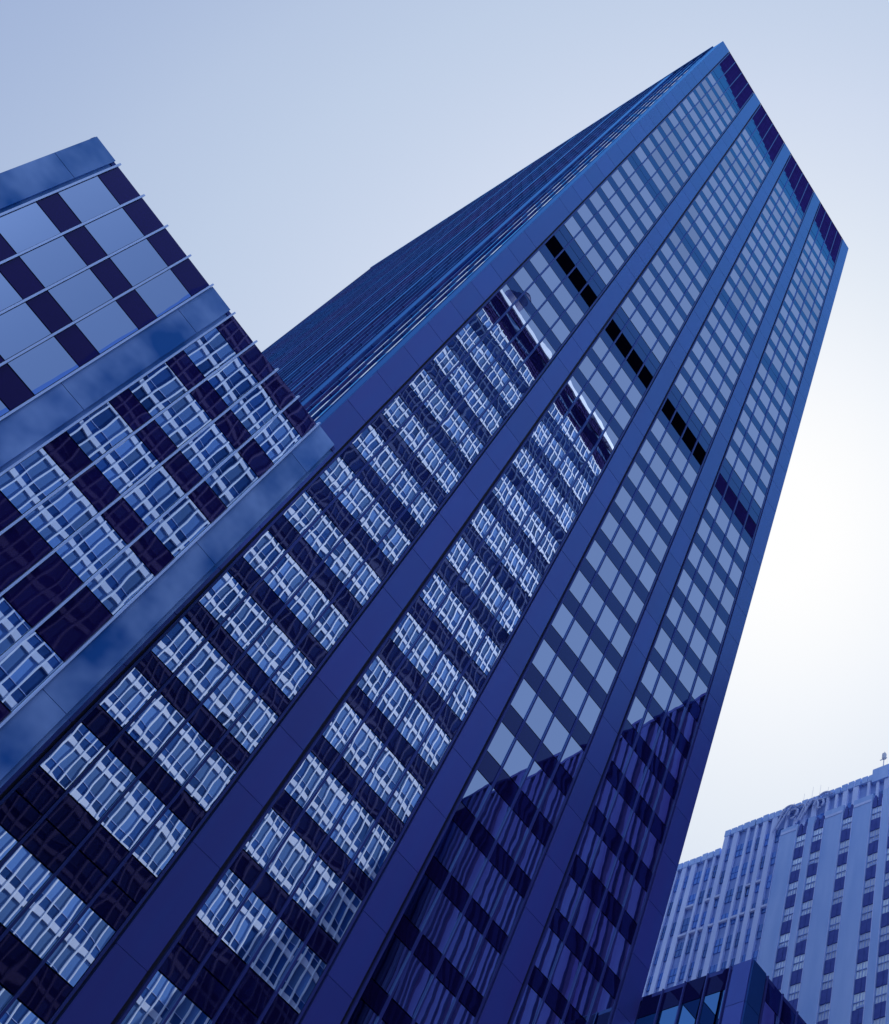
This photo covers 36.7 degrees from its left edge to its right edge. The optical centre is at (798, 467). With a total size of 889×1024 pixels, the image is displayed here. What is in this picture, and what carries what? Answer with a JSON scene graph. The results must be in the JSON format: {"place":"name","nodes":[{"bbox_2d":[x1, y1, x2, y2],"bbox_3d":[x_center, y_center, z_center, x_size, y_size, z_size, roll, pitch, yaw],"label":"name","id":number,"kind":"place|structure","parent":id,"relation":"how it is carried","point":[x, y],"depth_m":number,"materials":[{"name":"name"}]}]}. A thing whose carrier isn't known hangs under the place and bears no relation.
{"place":"outdoors","nodes":[
{"label":"outdoors","id":0,"kind":"place"},
{"bbox_2d":[0,137,334,787],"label":"office wing","id":1,"kind":"structure","parent":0,"point":[167,448],"depth_m":42.34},
{"bbox_2d":[0,596,30,654],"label":"window","id":2,"kind":"structure","parent":1,"relation":"in","point":[12,626],"depth_m":36.03,"materials":[{"name":"blue glass"}]},
{"bbox_2d":[0,303,50,359],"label":"window","id":3,"kind":"structure","parent":1,"relation":"in","point":[20,328],"depth_m":40.29,"materials":[{"name":"blue glass"}]},
{"bbox_2d":[0,203,59,253],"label":"window","id":4,"kind":"structure","parent":1,"relation":"in","point":[24,228],"depth_m":42.15,"materials":[{"name":"blue glass"}]},
{"bbox_2d":[0,631,62,711],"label":"window","id":5,"kind":"structure","parent":1,"relation":"in","point":[32,661],"depth_m":35.90,"materials":[{"name":"blue glass"}]},
{"bbox_2d":[0,448,68,513],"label":"window","id":6,"kind":"structure","parent":1,"relation":"in","point":[30,481],"depth_m":38.50,"materials":[{"name":"blue glass"}]},
{"bbox_2d":[7,337,78,394],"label":"window","id":7,"kind":"structure","parent":1,"relation":"in","point":[48,362],"depth_m":40.55,"materials":[{"name":"blue glass"}]},
{"bbox_2d":[19,236,86,287],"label":"window","id":8,"kind":"structure","parent":1,"relation":"in","point":[55,260],"depth_m":42.58,"materials":[{"name":"blue glass"}]},
{"bbox_2d":[24,482,97,548],"bbox_3d":[-22.997,1.486,39.012,0.043,2.250,1.225,-24,-68,19],"label":"window","id":9,"kind":"structure","parent":1,"relation":"in","point":[62,514],"depth_m":38.95,"materials":[{"name":"blue glass"}]},
{"bbox_2d":[47,269,112,320],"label":"window","id":10,"kind":"structure","parent":1,"relation":"in","point":[82,293],"depth_m":43.06,"materials":[{"name":"blue glass"}]},
{"bbox_2d":[58,176,118,222],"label":"window","id":11,"kind":"structure","parent":1,"relation":"in","point":[89,199],"depth_m":45.13,"materials":[{"name":"blue glass"}]},
{"bbox_2d":[55,515,126,581],"bbox_3d":[-22.341,2.558,39.490,0.044,2.250,1.225,-24,-68,19],"label":"window","id":12,"kind":"structure","parent":1,"relation":"in","point":[97,543],"depth_m":39.43,"materials":[{"name":"blue glass"}]},
{"bbox_2d":[66,402,132,461],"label":"window","id":13,"kind":"structure","parent":1,"relation":"in","point":[103,428],"depth_m":41.50,"materials":[{"name":"blue glass"}]},
{"bbox_2d":[75,301,137,353],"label":"window","id":14,"kind":"structure","parent":1,"relation":"in","point":[109,325],"depth_m":43.54,"materials":[{"name":"blue glass"}]},
{"bbox_2d":[84,208,143,254],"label":"window","id":15,"kind":"structure","parent":1,"relation":"in","point":[115,230],"depth_m":45.61,"materials":[{"name":"blue glass"}]},
{"bbox_2d":[86,548,153,614],"bbox_3d":[-21.686,3.631,39.969,0.043,2.250,1.225,-24,-68,19],"label":"window","id":16,"kind":"structure","parent":1,"relation":"in","point":[126,575],"depth_m":39.91,"materials":[{"name":"blue glass"}]},
{"bbox_2d":[95,434,158,493],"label":"window","id":17,"kind":"structure","parent":1,"relation":"in","point":[126,464],"depth_m":41.97,"materials":[{"name":"blue glass"}]},
{"bbox_2d":[109,239,167,286],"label":"window","id":18,"kind":"structure","parent":1,"relation":"in","point":[137,263],"depth_m":46.09,"materials":[{"name":"blue glass"}]},
{"bbox_2d":[122,465,184,525],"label":"window","id":19,"kind":"structure","parent":1,"relation":"in","point":[157,492],"depth_m":42.46,"materials":[{"name":"blue glass"}]},
{"bbox_2d":[128,363,186,416],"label":"window","id":20,"kind":"structure","parent":1,"relation":"in","point":[155,391],"depth_m":44.48,"materials":[{"name":"blue glass"}]},
{"bbox_2d":[135,269,190,317],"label":"window","id":21,"kind":"structure","parent":1,"relation":"in","point":[164,292],"depth_m":46.56,"materials":[{"name":"blue glass"}]},
{"bbox_2d":[150,496,209,556],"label":"window","id":22,"kind":"structure","parent":1,"relation":"in","point":[185,521],"depth_m":42.94,"materials":[{"name":"blue glass"}]},
{"bbox_2d":[154,393,210,447],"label":"window","id":23,"kind":"structure","parent":1,"relation":"in","point":[186,417],"depth_m":44.95,"materials":[{"name":"blue glass"}]},
{"bbox_2d":[180,423,234,477],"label":"window","id":24,"kind":"structure","parent":1,"relation":"in","point":[210,447],"depth_m":45.44,"materials":[{"name":"blue glass"}]},
{"bbox_2d":[183,328,235,377],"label":"window","id":25,"kind":"structure","parent":1,"relation":"in","point":[208,353],"depth_m":47.50,"materials":[{"name":"blue glass"}]},
{"bbox_2d":[205,452,257,507],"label":"window","id":26,"kind":"structure","parent":1,"relation":"in","point":[228,482],"depth_m":45.92,"materials":[{"name":"blue glass"}]},
{"bbox_2d":[207,357,257,405],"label":"window","id":27,"kind":"structure","parent":1,"relation":"in","point":[233,380],"depth_m":47.98,"materials":[{"name":"blue glass"}]},
{"bbox_2d":[230,385,279,434],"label":"window","id":28,"kind":"structure","parent":1,"relation":"in","point":[254,410],"depth_m":48.46,"materials":[{"name":"blue glass"}]},
{"bbox_2d":[253,413,300,462],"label":"window","id":29,"kind":"structure","parent":1,"relation":"in","point":[278,436],"depth_m":48.94,"materials":[{"name":"blue glass"}]},
{"bbox_2d":[0,41,848,1023],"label":"office tower","id":30,"kind":"structure","parent":0,"point":[402,703],"depth_m":66.40,"materials":[{"name":"glass"}]},
{"bbox_2d":[0,845,51,927],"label":"window","id":31,"kind":"structure","parent":30,"relation":"in","point":[22,875],"depth_m":40.25,"materials":[{"name":"glass"}]},
{"bbox_2d":[10,877,85,958],"bbox_3d":[-24.366,14.628,40.587,0.030,2.250,1.401,-26,-69,20],"label":"window","id":32,"kind":"structure","parent":30,"relation":"in","point":[40,927],"depth_m":40.54,"materials":[{"name":"glass"}]},
{"bbox_2d":[39,723,104,789],"bbox_3d":[-25.366,10.096,43.681,0.034,2.250,1.206,-26,-69,20],"label":"window","id":33,"kind":"structure","parent":30,"relation":"in","point":[79,749],"depth_m":43.63,"materials":[{"name":"glass"}]},
{"bbox_2d":[46,908,114,986],"bbox_3d":[-23.599,15.775,41.089,0.030,2.250,1.236,-26,-69,20],"label":"window","id":34,"kind":"structure","parent":30,"relation":"in","point":[89,936],"depth_m":41.04,"materials":[{"name":"glass"}]},
{"bbox_2d":[68,750,134,820],"bbox_3d":[-24.606,11.231,44.178,0.032,2.250,1.401,-26,-69,20],"label":"window","id":35,"kind":"structure","parent":30,"relation":"in","point":[108,778],"depth_m":44.13,"materials":[{"name":"glass"}]},
{"bbox_2d":[99,668,156,727],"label":"window","id":36,"kind":"structure","parent":30,"relation":"in","point":[126,699],"depth_m":46.50,"materials":[{"name":"glass"}]},
{"bbox_2d":[101,780,164,850],"bbox_3d":[-23.796,12.442,44.708,0.037,2.250,1.400,-26,-69,20],"label":"window","id":37,"kind":"structure","parent":30,"relation":"in","point":[127,822],"depth_m":44.67,"materials":[{"name":"glass"}]},
{"bbox_2d":[121,971,180,1023],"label":"window","id":38,"kind":"structure","parent":30,"relation":"in","point":[158,997],"depth_m":42.41,"materials":[{"name":"glass"}]},
{"bbox_2d":[126,694,184,756],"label":"window","id":39,"kind":"structure","parent":30,"relation":"in","point":[153,727],"depth_m":47.01,"materials":[{"name":"glass"}]},
{"bbox_2d":[132,809,190,876],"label":"window","id":40,"kind":"structure","parent":30,"relation":"in","point":[166,837],"depth_m":45.16,"materials":[{"name":"glass"}]},
{"bbox_2d":[151,616,204,672],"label":"window","id":41,"kind":"structure","parent":30,"relation":"in","point":[183,638],"depth_m":49.44,"materials":[{"name":"glass"}]},
{"bbox_2d":[155,723,211,785],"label":"window","id":42,"kind":"structure","parent":30,"relation":"in","point":[186,751],"depth_m":47.54,"materials":[{"name":"glass"}]},
{"bbox_2d":[166,995,210,1023],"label":"window","id":43,"kind":"structure","parent":30,"relation":"in","point":[185,1012],"depth_m":43.28,"materials":[{"name":"glass"}]},
{"bbox_2d":[176,641,229,700],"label":"window","id":44,"kind":"structure","parent":30,"relation":"in","point":[207,666],"depth_m":49.94,"materials":[{"name":"glass"}]},
{"bbox_2d":[184,751,235,811],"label":"window","id":45,"kind":"structure","parent":30,"relation":"in","point":[205,787],"depth_m":48.04,"materials":[{"name":"glass"}]},
{"bbox_2d":[196,869,248,935],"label":"window","id":46,"kind":"structure","parent":30,"relation":"in","point":[230,891],"depth_m":46.28,"materials":[{"name":"glass"}]},
{"bbox_2d":[199,572,246,622],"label":"window","id":47,"kind":"structure","parent":30,"relation":"in","point":[227,592],"depth_m":52.40,"materials":[{"name":"glass"}]},
{"bbox_2d":[203,669,255,728],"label":"window","id":48,"kind":"structure","parent":30,"relation":"in","point":[233,694],"depth_m":50.48,"materials":[{"name":"glass"}]},
{"bbox_2d":[222,596,270,649],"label":"window","id":49,"kind":"structure","parent":30,"relation":"in","point":[247,621],"depth_m":52.89,"materials":[{"name":"glass"}]},
{"bbox_2d":[221,892,275,963],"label":"window","id":50,"kind":"structure","parent":30,"relation":"in","point":[245,933],"depth_m":46.77,"materials":[{"name":"glass"}]},
{"bbox_2d":[230,696,277,753],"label":"window","id":51,"kind":"structure","parent":30,"relation":"in","point":[258,719],"depth_m":50.98,"materials":[{"name":"glass"}]},
{"bbox_2d":[242,530,284,576],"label":"window","id":52,"kind":"structure","parent":30,"relation":"in","point":[264,553],"depth_m":55.46,"materials":[{"name":"glass"}]},
{"bbox_2d":[243,808,289,868],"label":"window","id":53,"kind":"structure","parent":30,"relation":"in","point":[271,831],"depth_m":49.14,"materials":[{"name":"glass"}]},
{"bbox_2d":[247,622,294,676],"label":"window","id":54,"kind":"structure","parent":30,"relation":"in","point":[273,646],"depth_m":53.42,"materials":[{"name":"glass"}]},
{"bbox_2d":[250,919,302,989],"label":"window","id":55,"kind":"structure","parent":30,"relation":"in","point":[272,961],"depth_m":47.29,"materials":[{"name":"glass"}]},
{"bbox_2d":[264,553,307,602],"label":"window","id":56,"kind":"structure","parent":30,"relation":"in","point":[287,576],"depth_m":55.93,"materials":[{"name":"glass"}]},
{"bbox_2d":[266,831,314,894],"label":"window","id":57,"kind":"structure","parent":30,"relation":"in","point":[295,855],"depth_m":49.64,"materials":[{"name":"glass"}]},
{"bbox_2d":[272,649,314,700],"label":"window","id":58,"kind":"structure","parent":30,"relation":"in","point":[297,669],"depth_m":53.93,"materials":[{"name":"glass"}]},
{"bbox_2d":[278,945,325,1013],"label":"window","id":59,"kind":"structure","parent":30,"relation":"in","point":[300,982],"depth_m":47.81,"materials":[{"name":"glass"}]},
{"bbox_2d":[283,491,321,533],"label":"window","id":60,"kind":"structure","parent":30,"relation":"in","point":[304,510],"depth_m":58.66,"materials":[{"name":"glass"}]},
{"bbox_2d":[284,752,327,808],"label":"window","id":61,"kind":"structure","parent":30,"relation":"in","point":[305,781],"depth_m":52.08,"materials":[{"name":"glass"}]},
{"bbox_2d":[287,579,329,628],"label":"window","id":62,"kind":"structure","parent":30,"relation":"in","point":[309,602],"depth_m":56.47,"materials":[{"name":"glass"}]},
{"bbox_2d":[292,857,339,920],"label":"window","id":63,"kind":"structure","parent":30,"relation":"in","point":[315,890],"depth_m":50.17,"materials":[{"name":"glass"}]},
{"bbox_2d":[303,513,342,558],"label":"window","id":64,"kind":"structure","parent":30,"relation":"in","point":[323,535],"depth_m":59.15,"materials":[{"name":"glass"}]},
{"bbox_2d":[306,774,351,833],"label":"window","id":65,"kind":"structure","parent":30,"relation":"in","point":[332,797],"depth_m":52.58,"materials":[{"name":"glass"}]},
{"bbox_2d":[310,604,348,651],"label":"window","id":66,"kind":"structure","parent":30,"relation":"in","point":[332,624],"depth_m":56.98,"materials":[{"name":"glass"}]},
{"bbox_2d":[320,456,354,495],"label":"window","id":67,"kind":"structure","parent":30,"relation":"in","point":[338,474],"depth_m":61.87,"materials":[{"name":"glass"}]},
{"bbox_2d":[318,883,361,943],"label":"window","id":68,"kind":"structure","parent":30,"relation":"in","point":[341,910],"depth_m":50.67,"materials":[{"name":"glass"}]},
{"bbox_2d":[323,702,361,752],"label":"window","id":69,"kind":"structure","parent":30,"relation":"in","point":[346,721],"depth_m":55.05,"materials":[{"name":"glass"}]},
{"bbox_2d":[324,538,363,583],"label":"window","id":70,"kind":"structure","parent":30,"relation":"in","point":[344,560],"depth_m":59.70,"materials":[{"name":"glass"}]},
{"bbox_2d":[330,799,374,858],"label":"window","id":71,"kind":"structure","parent":30,"relation":"in","point":[353,827],"depth_m":53.10,"materials":[{"name":"glass"}]},
{"bbox_2d":[338,477,374,519],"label":"window","id":72,"kind":"structure","parent":30,"relation":"in","point":[356,498],"depth_m":62.35,"materials":[{"name":"glass"}]},
{"bbox_2d":[342,723,383,777],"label":"window","id":73,"kind":"structure","parent":30,"relation":"in","point":[364,748],"depth_m":55.54,"materials":[{"name":"glass"}]},
{"bbox_2d":[346,562,380,605],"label":"window","id":74,"kind":"structure","parent":30,"relation":"in","point":[364,583],"depth_m":60.18,"materials":[{"name":"glass"}]},
{"bbox_2d":[354,823,394,880],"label":"window","id":75,"kind":"structure","parent":30,"relation":"in","point":[378,845],"depth_m":53.61,"materials":[{"name":"glass"}]},
{"bbox_2d":[357,656,392,702],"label":"window","id":76,"kind":"structure","parent":30,"relation":"in","point":[378,674],"depth_m":58.09,"materials":[{"name":"glass"}]},
{"bbox_2d":[358,501,393,543],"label":"window","id":77,"kind":"structure","parent":30,"relation":"in","point":[376,521],"depth_m":62.89,"materials":[{"name":"glass"}]},
{"bbox_2d":[365,747,404,802],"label":"window","id":78,"kind":"structure","parent":30,"relation":"in","point":[385,774],"depth_m":56.07,"materials":[{"name":"glass"}]},
{"bbox_2d":[371,934,409,994],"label":"window","id":79,"kind":"structure","parent":30,"relation":"in","point":[396,953],"depth_m":51.78,"materials":[{"name":"glass"}]},
{"bbox_2d":[376,677,412,726],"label":"window","id":80,"kind":"structure","parent":30,"relation":"in","point":[396,698],"depth_m":58.57,"materials":[{"name":"glass"}]},
{"bbox_2d":[387,771,423,823],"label":"window","id":81,"kind":"structure","parent":30,"relation":"in","point":[406,796],"depth_m":56.58,"materials":[{"name":"glass"}]},
{"bbox_2d":[392,955,432,1018],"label":"window","id":82,"kind":"structure","parent":30,"relation":"in","point":[414,982],"depth_m":52.27,"materials":[{"name":"glass"}]},
{"bbox_2d":[397,700,432,749],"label":"window","id":83,"kind":"structure","parent":30,"relation":"in","point":[417,721],"depth_m":59.10,"materials":[{"name":"glass"}]},
{"bbox_2d":[404,874,439,930],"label":"window","id":84,"kind":"structure","parent":30,"relation":"in","point":[426,893],"depth_m":54.73,"materials":[{"name":"glass"}]},
{"bbox_2d":[407,632,441,677],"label":"window","id":85,"kind":"structure","parent":30,"relation":"in","point":[425,653],"depth_m":61.77,"materials":[{"name":"glass"}]},
{"bbox_2d":[418,723,450,770],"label":"window","id":86,"kind":"structure","parent":30,"relation":"in","point":[437,742],"depth_m":59.61,"materials":[{"name":"glass"}]},
{"bbox_2d":[416,978,454,1023],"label":"window","id":87,"kind":"structure","parent":30,"relation":"in","point":[438,1003],"depth_m":52.98,"materials":[{"name":"glass"}]},
{"bbox_2d":[423,893,460,953],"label":"window","id":88,"kind":"structure","parent":30,"relation":"in","point":[439,929],"depth_m":55.21,"materials":[{"name":"glass"}]},
{"bbox_2d":[427,655,459,700],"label":"window","id":89,"kind":"structure","parent":30,"relation":"in","point":[443,678],"depth_m":62.32,"materials":[{"name":"glass"}]},
{"bbox_2d":[433,820,465,871],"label":"window","id":90,"kind":"structure","parent":30,"relation":"in","point":[450,845],"depth_m":57.66,"materials":[{"name":"glass"}]},
{"bbox_2d":[436,591,466,633],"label":"window","id":91,"kind":"structure","parent":30,"relation":"in","point":[452,611],"depth_m":64.98,"materials":[{"name":"glass"}]},
{"bbox_2d":[445,916,481,976],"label":"window","id":92,"kind":"structure","parent":30,"relation":"in","point":[462,949],"depth_m":55.74,"materials":[{"name":"glass"}]},
{"bbox_2d":[452,839,485,894],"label":"window","id":93,"kind":"structure","parent":30,"relation":"in","point":[466,872],"depth_m":58.17,"materials":[{"name":"glass"}]},
{"bbox_2d":[461,770,490,817],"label":"window","id":94,"kind":"structure","parent":30,"relation":"in","point":[473,799],"depth_m":60.72,"materials":[{"name":"glass"}]},
{"bbox_2d":[467,939,499,996],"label":"window","id":95,"kind":"structure","parent":30,"relation":"in","point":[486,961],"depth_m":56.25,"materials":[{"name":"glass"}]},
{"bbox_2d":[472,862,505,915],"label":"window","id":96,"kind":"structure","parent":30,"relation":"in","point":[490,886],"depth_m":58.70,"materials":[{"name":"glass"}]},
{"bbox_2d":[478,789,509,838],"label":"window","id":97,"kind":"structure","parent":30,"relation":"in","point":[492,817],"depth_m":61.20,"materials":[{"name":"glass"}]},
{"bbox_2d":[305,71,686,420],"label":"side window","id":98,"kind":"structure","parent":30,"relation":"in","point":[569,180],"depth_m":87.56,"materials":[{"name":"blue glass"}]},
{"bbox_2d":[493,883,522,935],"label":"window","id":99,"kind":"structure","parent":30,"relation":"in","point":[506,913],"depth_m":59.21,"materials":[{"name":"glass"}]},
{"bbox_2d":[497,810,527,860],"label":"window","id":100,"kind":"structure","parent":30,"relation":"in","point":[513,834],"depth_m":61.74,"materials":[{"name":"glass"}]},
{"bbox_2d":[503,741,531,786],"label":"window","id":101,"kind":"structure","parent":30,"relation":"in","point":[519,760],"depth_m":64.42,"materials":[{"name":"glass"}]},
{"bbox_2d":[535,928,561,979],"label":"window","id":102,"kind":"structure","parent":30,"relation":"in","point":[550,948],"depth_m":60.33,"materials":[{"name":"glass"}]},
{"bbox_2d":[551,946,580,1000],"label":"window","id":103,"kind":"structure","parent":30,"relation":"in","point":[567,968],"depth_m":60.80,"materials":[{"name":"glass"}]},
{"bbox_2d":[570,966,598,1020],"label":"window","id":104,"kind":"structure","parent":30,"relation":"in","point":[586,987],"depth_m":61.34,"materials":[{"name":"glass"}]},
{"bbox_2d":[572,892,598,941],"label":"window","id":105,"kind":"structure","parent":30,"relation":"in","point":[587,911],"depth_m":63.86,"materials":[{"name":"glass"}]},
{"bbox_2d":[590,912,615,961],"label":"window","id":106,"kind":"structure","parent":30,"relation":"in","point":[604,931],"depth_m":64.38,"materials":[{"name":"glass"}]},
{"bbox_2d":[0,0,888,863],"label":"sky","id":107,"kind":"structure","parent":0,"point":[289,148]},
{"bbox_2d":[635,959,805,1023],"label":"office wing","id":108,"kind":"structure","parent":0,"point":[747,992],"depth_m":62.26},
{"bbox_2d":[642,764,888,1023],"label":"stone office building","id":109,"kind":"structure","parent":0,"point":[792,900],"depth_m":143.35,"materials":[{"name":"stone"}]},
{"bbox_2d":[646,790,882,991],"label":"window","id":110,"kind":"structure","parent":109,"relation":"in","point":[739,892],"depth_m":150.52,"materials":[{"name":"blue glass"}]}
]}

